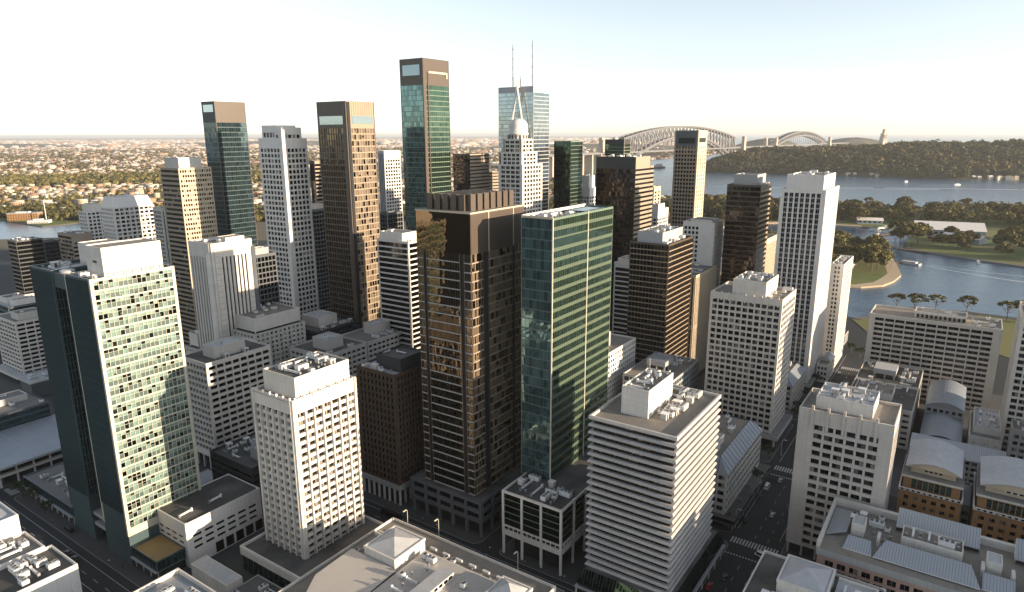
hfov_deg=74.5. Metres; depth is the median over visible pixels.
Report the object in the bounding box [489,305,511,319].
window
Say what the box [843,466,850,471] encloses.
window
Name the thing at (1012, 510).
window
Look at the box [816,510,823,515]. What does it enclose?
window
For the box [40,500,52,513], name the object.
tree
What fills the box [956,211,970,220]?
tree
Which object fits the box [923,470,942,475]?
attic window
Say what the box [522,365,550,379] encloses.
window
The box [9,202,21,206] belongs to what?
suburb building
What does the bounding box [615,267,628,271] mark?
window
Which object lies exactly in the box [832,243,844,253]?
tree
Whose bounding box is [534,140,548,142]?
window
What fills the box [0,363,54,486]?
pavement
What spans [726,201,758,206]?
window
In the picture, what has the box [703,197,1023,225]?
peninsula woodland
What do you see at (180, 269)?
window
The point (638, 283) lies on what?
window
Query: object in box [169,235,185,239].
window
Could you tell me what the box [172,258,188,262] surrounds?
window
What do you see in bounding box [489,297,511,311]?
window
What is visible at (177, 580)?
office block
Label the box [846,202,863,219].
tree
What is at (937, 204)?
tree
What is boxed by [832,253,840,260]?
tree
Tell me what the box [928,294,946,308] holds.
tree
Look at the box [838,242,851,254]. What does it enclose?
tree
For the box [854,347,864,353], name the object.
tree
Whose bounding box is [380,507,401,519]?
bus
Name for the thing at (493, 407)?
window
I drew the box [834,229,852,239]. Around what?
tree
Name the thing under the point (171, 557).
window
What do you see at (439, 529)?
pavement
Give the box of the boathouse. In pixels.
[856,217,883,223]
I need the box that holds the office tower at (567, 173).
[553,141,582,208]
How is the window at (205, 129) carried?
in the office tower at (226, 141)
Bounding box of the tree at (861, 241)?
[857,239,869,244]
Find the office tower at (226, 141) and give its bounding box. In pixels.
[201,92,257,246]
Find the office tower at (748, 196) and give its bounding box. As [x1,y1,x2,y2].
[720,173,771,284]
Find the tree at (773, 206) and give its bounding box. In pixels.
[769,202,779,220]
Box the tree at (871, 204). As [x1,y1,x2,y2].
[865,201,875,207]
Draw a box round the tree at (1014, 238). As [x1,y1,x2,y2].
[992,231,1023,246]
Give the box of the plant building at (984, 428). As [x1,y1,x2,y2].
[966,406,1001,450]
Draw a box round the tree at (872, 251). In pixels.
[857,245,890,270]
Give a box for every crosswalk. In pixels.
[5,488,18,494]
[730,536,777,553]
[774,465,792,473]
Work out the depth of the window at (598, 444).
249.39 m
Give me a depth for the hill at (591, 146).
8496.57 m
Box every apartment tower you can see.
[100,194,156,240]
[258,125,318,316]
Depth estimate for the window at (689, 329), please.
501.93 m
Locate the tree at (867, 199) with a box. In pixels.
[864,197,873,205]
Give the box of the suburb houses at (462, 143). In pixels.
[0,137,736,205]
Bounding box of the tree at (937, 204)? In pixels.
[930,203,943,220]
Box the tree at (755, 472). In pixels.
[752,467,765,478]
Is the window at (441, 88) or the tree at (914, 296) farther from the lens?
the tree at (914, 296)
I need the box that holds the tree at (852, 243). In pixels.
[845,241,858,245]
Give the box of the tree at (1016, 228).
[997,225,1023,245]
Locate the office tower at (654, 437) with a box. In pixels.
[574,364,725,591]
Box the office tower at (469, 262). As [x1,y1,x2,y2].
[411,189,524,537]
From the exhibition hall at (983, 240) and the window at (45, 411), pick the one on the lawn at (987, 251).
the exhibition hall at (983, 240)
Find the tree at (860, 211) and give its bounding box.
[848,207,870,218]
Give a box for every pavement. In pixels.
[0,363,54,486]
[14,494,140,587]
[15,462,264,586]
[359,426,501,542]
[364,498,501,543]
[499,538,727,591]
[501,538,726,591]
[698,344,822,418]
[710,523,731,530]
[712,484,761,531]
[759,423,792,461]
[759,423,792,462]
[781,509,895,561]
[889,394,1002,495]
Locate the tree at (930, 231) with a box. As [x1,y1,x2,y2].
[916,222,934,243]
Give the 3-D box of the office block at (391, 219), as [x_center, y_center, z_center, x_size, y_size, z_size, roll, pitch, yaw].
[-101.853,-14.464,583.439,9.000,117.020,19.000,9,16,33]
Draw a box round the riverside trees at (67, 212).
[0,200,777,221]
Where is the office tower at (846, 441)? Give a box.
[786,382,901,559]
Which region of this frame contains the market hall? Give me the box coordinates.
[0,414,62,488]
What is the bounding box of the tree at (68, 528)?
[64,524,74,532]
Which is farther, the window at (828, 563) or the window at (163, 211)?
the window at (163, 211)
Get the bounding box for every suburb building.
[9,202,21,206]
[11,200,24,202]
[27,193,40,199]
[36,190,46,192]
[47,165,56,169]
[76,199,88,205]
[82,191,92,194]
[93,188,102,193]
[94,184,103,188]
[134,189,144,194]
[152,143,169,145]
[154,193,160,197]
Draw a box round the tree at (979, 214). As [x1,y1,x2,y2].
[976,213,986,221]
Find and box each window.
[0,304,35,351]
[0,324,11,367]
[0,404,48,420]
[0,409,49,426]
[0,410,50,430]
[16,240,41,245]
[17,244,42,249]
[17,267,33,293]
[18,248,43,253]
[19,252,43,257]
[19,256,44,261]
[20,260,45,266]
[40,261,197,526]
[45,242,58,245]
[46,246,58,249]
[46,250,59,253]
[47,253,59,257]
[48,257,60,260]
[62,241,83,260]
[157,561,161,570]
[159,211,169,264]
[161,170,177,172]
[161,174,178,177]
[161,559,165,568]
[162,179,178,182]
[163,184,179,187]
[163,189,179,191]
[164,193,180,196]
[164,198,181,201]
[165,203,181,206]
[165,207,182,211]
[165,557,169,566]
[166,212,182,215]
[167,217,183,220]
[167,221,183,225]
[168,226,184,230]
[168,231,184,234]
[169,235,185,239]
[169,555,173,564]
[170,240,186,244]
[170,244,186,248]
[171,249,187,253]
[171,254,187,257]
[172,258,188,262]
[172,263,188,267]
[173,553,177,562]
[174,267,189,271]
[175,272,189,276]
[175,276,190,280]
[176,281,190,285]
[176,285,191,289]
[177,290,191,294]
[177,551,181,560]
[178,294,192,298]
[178,298,193,303]
[179,303,193,307]
[179,307,194,312]
[180,312,194,316]
[180,316,195,321]
[181,549,184,558]
[183,169,216,351]
[188,362,263,449]
[204,123,215,126]
[204,128,215,131]
[205,133,216,136]
[205,138,217,141]
[206,143,217,146]
[206,147,218,151]
[207,152,218,156]
[207,157,219,161]
[208,162,219,166]
[211,167,220,171]
[212,172,220,175]
[212,177,221,180]
[212,459,251,477]
[213,181,221,185]
[213,186,222,190]
[213,465,251,483]
[214,191,222,195]
[214,196,223,200]
[214,471,262,511]
[215,201,223,204]
[215,205,224,209]
[216,210,224,214]
[216,215,225,219]
[217,123,245,126]
[217,128,246,131]
[217,219,225,223]
[217,224,225,228]
[218,133,246,136]
[218,137,247,141]
[218,229,226,233]
[219,142,247,146]
[219,147,248,151]
[220,152,248,156]
[220,157,248,161]
[221,161,249,166]
[221,166,249,171]
[222,171,250,175]
[222,175,250,180]
[222,255,239,336]
[223,180,251,185]
[223,185,251,190]
[224,189,251,195]
[224,194,252,200]
[225,199,252,204]
[225,203,253,209]
[226,208,253,214]
[226,213,254,219]
[227,217,254,223]
[227,222,254,228]
[228,226,255,233]
[228,231,255,235]
[237,255,243,312]
[241,254,246,310]
[245,255,250,311]
[247,235,256,246]
[256,320,299,332]
[258,404,359,554]
[261,135,316,313]
[306,328,357,340]
[310,164,322,202]
[319,128,380,326]
[321,322,357,333]
[362,369,424,481]
[379,154,385,211]
[379,241,406,247]
[379,246,406,253]
[379,252,406,258]
[379,257,407,264]
[380,262,407,269]
[380,268,407,274]
[380,273,407,280]
[380,278,408,285]
[381,283,408,290]
[381,289,408,296]
[381,294,408,301]
[382,299,408,306]
[382,304,409,312]
[382,309,409,317]
[382,314,409,322]
[390,321,409,327]
[390,326,409,332]
[401,85,422,90]
[401,90,422,95]
[401,334,410,338]
[401,339,410,343]
[402,95,422,100]
[402,101,422,105]
[402,106,422,110]
[402,111,422,116]
[402,117,423,121]
[403,122,423,126]
[403,127,423,131]
[403,132,423,136]
[403,138,423,141]
[403,143,423,146]
[404,148,424,151]
[404,153,424,156]
[404,158,424,162]
[404,163,424,167]
[404,168,424,172]
[405,173,424,177]
[405,178,425,182]
[405,182,425,187]
[405,187,425,192]
[405,192,425,197]
[406,191,447,230]
[406,197,425,202]
[406,202,425,207]
[409,243,420,348]
[414,249,520,516]
[426,85,448,90]
[426,90,448,95]
[426,96,448,100]
[427,101,448,105]
[427,106,448,110]
[427,111,448,116]
[427,117,448,121]
[427,122,448,126]
[427,127,449,131]
[427,250,458,261]
[427,259,458,270]
[428,132,449,136]
[428,137,449,141]
[428,142,449,146]
[428,147,449,151]
[428,152,449,156]
[428,157,449,161]
[428,268,458,279]
[428,277,459,288]
[428,286,459,297]
[429,162,449,166]
[429,167,450,171]
[429,172,450,176]
[429,176,450,181]
[429,181,450,186]
[429,186,450,191]
[429,294,459,306]
[429,303,459,315]
[429,312,459,324]
[430,320,460,333]
[430,329,460,341]
[430,337,460,350]
[430,346,460,359]
[431,354,460,367]
[431,363,461,376]
[431,371,461,384]
[431,379,461,393]
[432,387,461,401]
[432,395,461,409]
[432,403,462,418]
[433,412,462,426]
[433,419,462,434]
[433,427,462,442]
[433,435,462,450]
[434,443,462,458]
[434,451,463,466]
[434,459,463,474]
[434,466,463,482]
[435,474,463,490]
[453,155,469,158]
[453,159,469,161]
[453,162,469,165]
[454,166,469,169]
[454,169,469,172]
[454,173,469,176]
[454,177,469,179]
[454,180,469,183]
[454,184,469,186]
[454,187,469,190]
[454,496,463,503]
[468,501,478,508]
[468,510,478,517]
[472,253,481,262]
[472,262,481,271]
[472,271,481,280]
[472,280,481,290]
[472,289,481,299]
[472,298,482,307]
[473,307,482,317]
[473,316,482,326]
[473,325,482,334]
[473,334,482,343]
[473,342,482,352]
[473,351,482,360]
[474,360,482,369]
[474,368,483,378]
[474,376,483,386]
[474,385,483,395]
[474,393,483,403]
[474,401,483,412]
[474,410,483,420]
[475,418,483,428]
[475,426,483,436]
[475,434,484,445]
[475,442,484,453]
[475,450,484,461]
[475,458,484,469]
[476,466,484,477]
[476,474,484,485]
[476,482,484,493]
[489,246,511,257]
[489,254,511,266]
[489,263,511,275]
[489,272,511,284]
[489,280,511,293]
[489,289,511,302]
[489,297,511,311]
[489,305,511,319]
[490,314,511,328]
[490,322,511,336]
[490,330,511,345]
[490,338,511,353]
[490,346,511,362]
[490,355,511,370]
[490,363,511,378]
[490,371,511,387]
[490,379,511,395]
[491,386,511,403]
[491,394,511,411]
[491,402,511,419]
[491,410,511,427]
[491,418,511,435]
[491,425,511,443]
[491,433,511,451]
[491,441,511,459]
[491,448,511,466]
[491,456,511,474]
[491,463,511,481]
[499,92,532,96]
[499,96,532,100]
[499,100,532,104]
[499,104,532,108]
[499,108,532,112]
[499,112,532,116]
[499,116,532,119]
[499,120,532,123]
[499,124,532,127]
[499,128,532,131]
[499,132,532,135]
[499,136,548,210]
[506,153,539,211]
[515,243,520,251]
[515,252,520,259]
[515,261,520,268]
[515,269,520,276]
[515,277,520,285]
[515,286,520,293]
[515,294,520,301]
[515,302,520,310]
[515,310,520,318]
[515,318,520,326]
[515,326,520,334]
[515,334,520,342]
[515,342,520,350]
[522,218,551,229]
[522,228,551,239]
[522,239,551,250]
[522,249,551,260]
[522,259,551,270]
[522,269,550,280]
[522,279,550,291]
[522,289,550,301]
[522,299,550,311]
[522,308,550,321]
[522,318,550,331]
[522,328,550,340]
[522,337,550,350]
[522,347,550,360]
[522,356,550,369]
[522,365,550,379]
[522,375,549,388]
[522,384,549,398]
[522,393,549,407]
[522,402,549,416]
[522,411,549,426]
[522,420,549,435]
[522,429,549,444]
[522,438,549,453]
[522,447,549,462]
[522,456,549,471]
[522,464,548,479]
[534,92,548,96]
[534,96,548,100]
[534,100,548,104]
[534,104,548,107]
[534,108,548,111]
[534,112,548,115]
[534,116,548,119]
[534,120,548,123]
[534,124,548,127]
[534,128,548,131]
[534,132,548,134]
[534,136,548,138]
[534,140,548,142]
[534,144,548,146]
[534,147,548,150]
[537,151,548,154]
[537,155,548,158]
[537,159,548,162]
[551,390,606,432]
[551,398,606,441]
[551,419,592,450]
[551,426,592,459]
[551,434,592,468]
[551,441,592,477]
[552,307,609,338]
[552,316,608,348]
[552,324,608,357]
[552,332,608,367]
[552,341,608,376]
[552,349,607,386]
[552,358,607,395]
[552,366,607,404]
[552,374,607,414]
[552,382,606,423]
[553,229,611,247]
[553,236,611,258]
[553,245,611,268]
[553,254,610,278]
[553,263,610,288]
[553,272,610,298]
[553,280,610,308]
[553,290,609,318]
[553,298,609,328]
[554,142,570,145]
[554,146,570,149]
[554,150,570,153]
[554,154,569,157]
[554,158,569,161]
[554,162,569,165]
[554,166,569,169]
[554,170,569,173]
[554,173,569,176]
[554,177,569,180]
[554,181,569,184]
[554,185,569,188]
[554,189,569,192]
[554,193,569,196]
[554,196,569,200]
[554,200,569,204]
[554,204,569,207]
[554,209,612,226]
[554,218,611,237]
[570,177,581,180]
[570,180,581,184]
[570,184,581,188]
[570,188,581,191]
[570,192,580,195]
[570,196,580,199]
[570,199,580,203]
[571,142,581,144]
[571,146,581,148]
[571,150,581,152]
[571,154,581,156]
[571,157,581,160]
[571,161,581,164]
[571,165,581,168]
[571,169,581,172]
[571,173,581,176]
[590,553,666,582]
[590,560,665,589]
[591,519,668,547]
[591,526,667,554]
[591,533,667,561]
[591,540,666,568]
[591,547,666,576]
[592,478,670,503]
[592,485,670,511]
[592,492,669,518]
[592,499,669,525]
[592,506,668,533]
[592,513,668,540]
[593,442,672,465]
[593,449,672,473]
[593,456,671,481]
[593,464,671,488]
[593,471,671,496]
[594,420,674,442]
[594,427,673,450]
[594,435,673,458]
[596,168,634,173]
[596,173,634,177]
[596,177,634,182]
[596,182,634,187]
[596,187,633,191]
[596,191,633,196]
[596,196,633,201]
[596,200,633,205]
[596,204,633,210]
[605,144,623,146]
[605,147,623,149]
[605,151,622,152]
[612,232,632,237]
[612,237,632,241]
[612,241,629,246]
[612,246,629,250]
[612,250,629,254]
[612,255,621,258]
[613,210,633,214]
[613,215,632,219]
[613,219,632,224]
[613,224,632,228]
[613,228,632,233]
[613,327,626,332]
[614,300,627,304]
[614,304,627,309]
[614,309,626,313]
[614,314,626,318]
[614,318,626,322]
[614,323,626,327]
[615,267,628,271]
[615,272,628,276]
[615,277,628,280]
[615,281,628,285]
[615,286,627,290]
[615,291,627,295]
[615,295,627,299]
[627,238,692,364]
[635,177,649,180]
[672,154,704,226]
[688,329,690,357]
[690,278,693,325]
[707,328,771,429]
[711,474,716,507]
[721,271,763,284]
[722,259,754,265]
[722,264,753,270]
[722,269,745,273]
[723,245,755,250]
[723,250,754,255]
[723,254,754,260]
[724,231,756,236]
[724,235,756,240]
[724,240,755,245]
[725,216,757,221]
[725,221,757,226]
[725,226,756,231]
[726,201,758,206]
[726,206,758,211]
[726,211,758,216]
[727,191,759,195]
[727,196,759,201]
[728,186,760,190]
[777,248,811,366]
[802,538,809,543]
[803,530,810,535]
[804,522,811,527]
[806,499,813,503]
[807,491,814,496]
[808,483,815,487]
[809,474,816,479]
[810,466,817,471]
[811,458,818,463]
[812,442,820,446]
[812,450,819,455]
[813,433,821,438]
[814,425,822,430]
[815,517,822,522]
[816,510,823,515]
[817,494,825,498]
[817,502,824,506]
[818,485,826,490]
[819,477,827,482]
[820,469,828,474]
[821,461,829,466]
[822,452,830,457]
[823,444,830,449]
[824,435,832,440]
[825,560,832,566]
[829,488,836,493]
[830,480,837,485]
[831,472,838,477]
[832,463,839,468]
[833,455,840,460]
[834,446,841,451]
[835,438,842,443]
[836,564,844,570]
[836,572,881,587]
[840,483,848,488]
[840,491,847,496]
[842,474,849,479]
[843,457,851,463]
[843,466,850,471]
[845,449,852,454]
[846,440,854,445]
[847,432,855,437]
[849,568,857,574]
[850,494,858,499]
[851,485,859,491]
[852,477,860,482]
[853,469,862,474]
[855,460,863,465]
[856,452,864,457]
[857,443,865,448]
[860,435,866,440]
[861,497,870,502]
[861,572,869,578]
[863,488,871,493]
[864,480,872,485]
[865,471,873,476]
[866,463,874,468]
[867,454,875,459]
[868,445,876,451]
[870,356,984,406]
[874,575,882,582]
[887,580,895,587]
[900,584,908,591]
[911,479,916,488]
[917,480,922,489]
[922,482,927,490]
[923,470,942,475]
[928,483,933,492]
[934,484,939,493]
[940,486,945,495]
[946,487,951,496]
[948,332,957,335]
[957,344,967,347]
[969,340,979,343]
[969,345,978,349]
[970,335,980,338]
[976,368,986,371]
[977,363,987,366]
[979,352,989,355]
[980,347,990,350]
[981,342,990,345]
[982,336,991,340]
[983,331,992,334]
[986,499,991,508]
[992,500,997,510]
[998,502,1003,511]
[1003,503,1009,513]
[1004,491,1023,496]
[1010,505,1015,514]
[1016,506,1021,515]
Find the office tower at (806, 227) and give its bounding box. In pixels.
[774,170,838,389]
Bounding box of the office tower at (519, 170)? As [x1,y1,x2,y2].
[498,119,541,213]
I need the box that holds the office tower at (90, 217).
[78,203,104,239]
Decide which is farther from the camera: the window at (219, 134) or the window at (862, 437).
the window at (219, 134)
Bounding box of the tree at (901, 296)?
[887,293,905,306]
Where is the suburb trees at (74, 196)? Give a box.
[0,168,778,216]
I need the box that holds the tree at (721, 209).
[716,206,725,220]
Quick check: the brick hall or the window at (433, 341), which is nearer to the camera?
the window at (433, 341)
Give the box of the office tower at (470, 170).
[453,153,488,190]
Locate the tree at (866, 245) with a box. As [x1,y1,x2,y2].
[861,243,878,264]
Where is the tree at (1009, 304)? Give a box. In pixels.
[997,300,1018,320]
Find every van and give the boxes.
[754,550,762,556]
[763,482,769,489]
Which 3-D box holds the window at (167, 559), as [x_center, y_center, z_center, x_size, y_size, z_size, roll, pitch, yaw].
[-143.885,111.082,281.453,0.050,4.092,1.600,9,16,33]
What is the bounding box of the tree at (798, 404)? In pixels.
[793,400,801,410]
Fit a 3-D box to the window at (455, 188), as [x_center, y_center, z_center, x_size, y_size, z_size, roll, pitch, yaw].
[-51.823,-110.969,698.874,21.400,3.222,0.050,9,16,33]
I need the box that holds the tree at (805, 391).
[802,389,810,396]
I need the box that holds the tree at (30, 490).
[21,485,40,502]
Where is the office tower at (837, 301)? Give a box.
[821,255,853,366]
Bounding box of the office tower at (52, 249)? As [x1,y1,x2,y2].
[43,239,61,262]
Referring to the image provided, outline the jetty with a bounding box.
[887,247,922,251]
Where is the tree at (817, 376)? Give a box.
[811,372,823,379]
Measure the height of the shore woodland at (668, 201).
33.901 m
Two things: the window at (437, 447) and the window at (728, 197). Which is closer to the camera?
the window at (437, 447)
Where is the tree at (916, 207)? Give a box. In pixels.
[911,205,922,219]
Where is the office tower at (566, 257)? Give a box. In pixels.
[502,203,612,575]
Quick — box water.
[0,134,1023,317]
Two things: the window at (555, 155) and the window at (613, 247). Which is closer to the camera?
the window at (613, 247)
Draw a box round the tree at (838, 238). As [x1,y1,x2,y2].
[833,234,848,253]
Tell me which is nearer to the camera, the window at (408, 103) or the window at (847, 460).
the window at (847, 460)
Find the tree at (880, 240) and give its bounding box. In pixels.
[865,234,891,249]
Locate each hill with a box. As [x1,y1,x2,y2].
[0,144,124,147]
[122,141,397,145]
[464,144,673,148]
[720,138,805,151]
[807,137,878,146]
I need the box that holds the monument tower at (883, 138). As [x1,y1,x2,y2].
[878,129,886,144]
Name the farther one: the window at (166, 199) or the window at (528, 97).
the window at (528, 97)
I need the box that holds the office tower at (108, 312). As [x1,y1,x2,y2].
[29,238,200,564]
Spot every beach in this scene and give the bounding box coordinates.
[723,221,861,227]
[828,259,900,288]
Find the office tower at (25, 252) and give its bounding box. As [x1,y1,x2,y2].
[7,236,45,293]
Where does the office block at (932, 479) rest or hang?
on the pavement at (785, 553)
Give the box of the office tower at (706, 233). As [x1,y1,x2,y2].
[683,217,723,287]
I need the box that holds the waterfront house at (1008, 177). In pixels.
[1005,176,1012,179]
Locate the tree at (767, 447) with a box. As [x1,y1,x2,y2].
[760,445,774,457]
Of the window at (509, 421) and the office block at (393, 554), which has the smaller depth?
the office block at (393, 554)
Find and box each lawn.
[0,216,78,225]
[707,210,1023,264]
[829,253,887,283]
[852,319,868,331]
[976,315,1015,357]
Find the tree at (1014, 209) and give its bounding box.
[998,204,1023,222]
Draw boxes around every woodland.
[0,169,310,185]
[660,196,671,221]
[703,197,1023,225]
[706,138,1023,177]
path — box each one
[905,247,1023,267]
[912,308,1016,319]
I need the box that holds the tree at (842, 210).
[837,207,847,222]
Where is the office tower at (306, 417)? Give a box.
[240,351,382,587]
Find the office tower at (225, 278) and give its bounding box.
[188,234,260,348]
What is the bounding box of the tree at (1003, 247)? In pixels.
[993,243,1013,256]
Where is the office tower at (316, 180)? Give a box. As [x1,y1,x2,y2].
[309,160,322,202]
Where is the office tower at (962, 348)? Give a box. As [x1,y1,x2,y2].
[864,304,1002,408]
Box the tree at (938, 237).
[931,233,952,244]
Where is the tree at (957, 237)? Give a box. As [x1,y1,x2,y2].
[947,231,972,249]
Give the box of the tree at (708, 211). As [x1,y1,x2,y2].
[705,209,722,213]
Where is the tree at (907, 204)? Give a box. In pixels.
[896,202,917,218]
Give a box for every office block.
[0,292,36,353]
[0,307,46,379]
[0,389,51,430]
[0,501,81,591]
[133,568,215,591]
[156,473,263,567]
[185,336,271,468]
[210,432,263,515]
[255,246,279,304]
[278,517,555,591]
[290,331,367,424]
[300,309,357,340]
[311,203,330,311]
[342,318,401,360]
[379,210,403,230]
[489,171,498,190]
[581,174,595,204]
[607,331,635,401]
[612,255,629,335]
[623,352,698,388]
[651,202,667,226]
[652,186,660,203]
[686,263,716,371]
[711,413,770,532]
[742,550,885,591]
[764,233,776,273]
[785,361,805,412]
[816,496,1023,591]
[823,330,848,344]
[851,360,923,449]
[896,439,964,522]
[909,432,1005,485]
[920,379,966,441]
[967,456,1023,543]
[1006,419,1023,459]
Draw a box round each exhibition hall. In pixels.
[913,220,986,235]
[943,232,989,244]
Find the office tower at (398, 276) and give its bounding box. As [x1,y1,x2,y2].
[377,229,420,348]
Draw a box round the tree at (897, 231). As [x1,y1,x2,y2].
[889,226,910,244]
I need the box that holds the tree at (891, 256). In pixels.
[863,248,895,268]
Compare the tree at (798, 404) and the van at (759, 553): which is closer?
the van at (759, 553)
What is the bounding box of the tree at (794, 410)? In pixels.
[789,407,798,417]
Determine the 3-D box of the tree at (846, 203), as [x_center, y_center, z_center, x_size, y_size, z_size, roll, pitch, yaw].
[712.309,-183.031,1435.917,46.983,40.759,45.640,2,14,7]
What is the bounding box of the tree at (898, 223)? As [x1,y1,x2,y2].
[887,219,906,228]
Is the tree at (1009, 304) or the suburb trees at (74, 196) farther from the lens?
the suburb trees at (74, 196)
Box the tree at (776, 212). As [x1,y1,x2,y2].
[769,209,778,215]
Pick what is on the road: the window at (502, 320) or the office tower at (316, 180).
the office tower at (316, 180)
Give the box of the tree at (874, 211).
[865,207,878,217]
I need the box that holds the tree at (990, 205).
[983,201,1001,209]
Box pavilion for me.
[18,370,50,396]
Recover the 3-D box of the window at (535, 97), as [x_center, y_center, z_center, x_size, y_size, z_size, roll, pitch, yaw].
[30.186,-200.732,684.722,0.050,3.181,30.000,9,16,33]
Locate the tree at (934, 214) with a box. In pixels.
[923,209,948,220]
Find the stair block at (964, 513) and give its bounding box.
[959,481,970,524]
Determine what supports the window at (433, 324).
in the office tower at (469, 262)
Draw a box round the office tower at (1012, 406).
[1000,301,1023,451]
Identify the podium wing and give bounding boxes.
[23,462,75,524]
[130,533,185,577]
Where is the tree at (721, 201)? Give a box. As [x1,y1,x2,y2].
[714,198,725,205]
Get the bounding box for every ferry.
[654,164,665,167]
[897,260,921,265]
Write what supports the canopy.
on the pavement at (230, 557)
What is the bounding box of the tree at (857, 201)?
[849,199,864,205]
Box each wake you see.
[927,265,1020,281]
[928,188,1009,189]
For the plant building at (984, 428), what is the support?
on the pavement at (901, 454)
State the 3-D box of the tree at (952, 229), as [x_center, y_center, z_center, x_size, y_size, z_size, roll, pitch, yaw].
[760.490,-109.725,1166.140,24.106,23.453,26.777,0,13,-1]
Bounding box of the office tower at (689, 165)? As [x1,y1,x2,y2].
[670,130,707,234]
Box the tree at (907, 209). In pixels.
[898,206,916,220]
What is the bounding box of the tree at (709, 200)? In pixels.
[703,196,716,203]
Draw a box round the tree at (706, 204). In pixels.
[703,202,710,210]
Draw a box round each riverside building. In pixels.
[6,211,42,220]
[27,218,51,223]
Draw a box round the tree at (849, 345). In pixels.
[847,342,856,352]
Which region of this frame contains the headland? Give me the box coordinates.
[705,146,1023,179]
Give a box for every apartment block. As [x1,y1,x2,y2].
[185,329,200,352]
[232,302,305,364]
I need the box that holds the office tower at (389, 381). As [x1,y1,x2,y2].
[356,345,424,505]
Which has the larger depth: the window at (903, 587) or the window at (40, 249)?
the window at (40, 249)
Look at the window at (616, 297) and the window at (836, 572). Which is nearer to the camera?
the window at (836, 572)
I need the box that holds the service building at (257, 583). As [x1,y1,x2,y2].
[230,574,282,591]
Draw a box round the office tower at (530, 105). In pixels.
[498,40,549,210]
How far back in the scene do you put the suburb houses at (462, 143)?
8818.47 m
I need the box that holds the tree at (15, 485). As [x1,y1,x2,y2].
[9,479,28,497]
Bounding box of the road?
[0,240,1009,591]
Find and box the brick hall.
[926,234,947,242]
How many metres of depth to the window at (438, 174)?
525.76 m
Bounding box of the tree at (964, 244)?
[958,242,970,253]
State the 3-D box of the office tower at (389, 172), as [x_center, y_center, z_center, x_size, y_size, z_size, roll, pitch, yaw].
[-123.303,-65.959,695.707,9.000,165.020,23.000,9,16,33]
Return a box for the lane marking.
[4,356,856,591]
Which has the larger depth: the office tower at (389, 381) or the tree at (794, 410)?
the tree at (794, 410)
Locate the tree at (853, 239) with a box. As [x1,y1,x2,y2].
[847,236,860,241]
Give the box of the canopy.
[200,469,212,485]
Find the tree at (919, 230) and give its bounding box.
[896,222,927,245]
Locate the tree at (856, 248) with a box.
[843,244,864,265]
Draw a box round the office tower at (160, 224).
[153,206,171,264]
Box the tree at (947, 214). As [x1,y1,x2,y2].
[940,210,958,221]
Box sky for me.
[0,0,1023,137]
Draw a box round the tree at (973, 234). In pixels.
[962,230,981,243]
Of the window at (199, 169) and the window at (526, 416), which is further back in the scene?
the window at (199, 169)
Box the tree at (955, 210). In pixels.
[941,206,959,212]
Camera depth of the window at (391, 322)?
452.96 m
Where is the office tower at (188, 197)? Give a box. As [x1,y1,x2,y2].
[160,156,217,352]
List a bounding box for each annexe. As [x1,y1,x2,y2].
[191,555,242,591]
[815,352,834,382]
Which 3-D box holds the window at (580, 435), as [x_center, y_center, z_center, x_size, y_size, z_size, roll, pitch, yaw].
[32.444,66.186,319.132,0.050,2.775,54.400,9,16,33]
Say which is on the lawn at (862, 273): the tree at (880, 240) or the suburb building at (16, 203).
the tree at (880, 240)
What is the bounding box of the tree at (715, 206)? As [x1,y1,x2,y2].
[706,202,722,216]
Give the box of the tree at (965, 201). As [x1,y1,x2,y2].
[958,199,969,208]
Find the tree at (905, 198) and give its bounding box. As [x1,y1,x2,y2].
[895,196,912,202]
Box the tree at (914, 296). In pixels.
[907,293,929,308]
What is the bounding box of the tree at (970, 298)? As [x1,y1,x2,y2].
[956,295,979,311]
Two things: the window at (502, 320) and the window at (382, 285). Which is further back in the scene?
the window at (382, 285)
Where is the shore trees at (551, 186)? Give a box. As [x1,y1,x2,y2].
[549,173,595,193]
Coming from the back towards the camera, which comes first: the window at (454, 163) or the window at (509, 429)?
the window at (454, 163)
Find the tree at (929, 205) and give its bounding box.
[925,201,944,210]
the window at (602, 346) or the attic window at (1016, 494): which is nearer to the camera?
the attic window at (1016, 494)
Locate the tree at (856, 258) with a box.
[844,251,862,262]
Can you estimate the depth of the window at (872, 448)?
270.54 m
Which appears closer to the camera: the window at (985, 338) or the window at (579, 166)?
the window at (985, 338)
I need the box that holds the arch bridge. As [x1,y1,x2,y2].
[549,126,848,179]
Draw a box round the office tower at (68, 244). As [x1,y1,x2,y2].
[57,230,92,260]
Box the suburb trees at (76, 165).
[0,145,739,169]
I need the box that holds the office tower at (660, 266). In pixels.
[627,225,692,364]
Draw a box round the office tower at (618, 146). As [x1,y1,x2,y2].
[605,139,630,155]
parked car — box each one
[63,549,72,555]
[71,555,80,560]
[705,582,712,589]
[720,573,727,580]
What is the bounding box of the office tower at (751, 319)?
[704,271,795,446]
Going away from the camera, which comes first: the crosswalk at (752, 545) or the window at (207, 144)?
the crosswalk at (752, 545)
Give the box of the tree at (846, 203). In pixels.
[840,200,856,219]
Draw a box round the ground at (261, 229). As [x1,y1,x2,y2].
[0,136,1014,320]
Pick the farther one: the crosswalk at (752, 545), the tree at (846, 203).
the tree at (846, 203)
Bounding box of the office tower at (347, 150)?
[316,101,380,328]
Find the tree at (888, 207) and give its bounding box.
[879,206,895,217]
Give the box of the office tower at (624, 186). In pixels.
[595,154,653,332]
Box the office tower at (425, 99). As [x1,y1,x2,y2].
[399,51,451,230]
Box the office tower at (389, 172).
[377,150,402,211]
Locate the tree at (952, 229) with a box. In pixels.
[944,226,959,232]

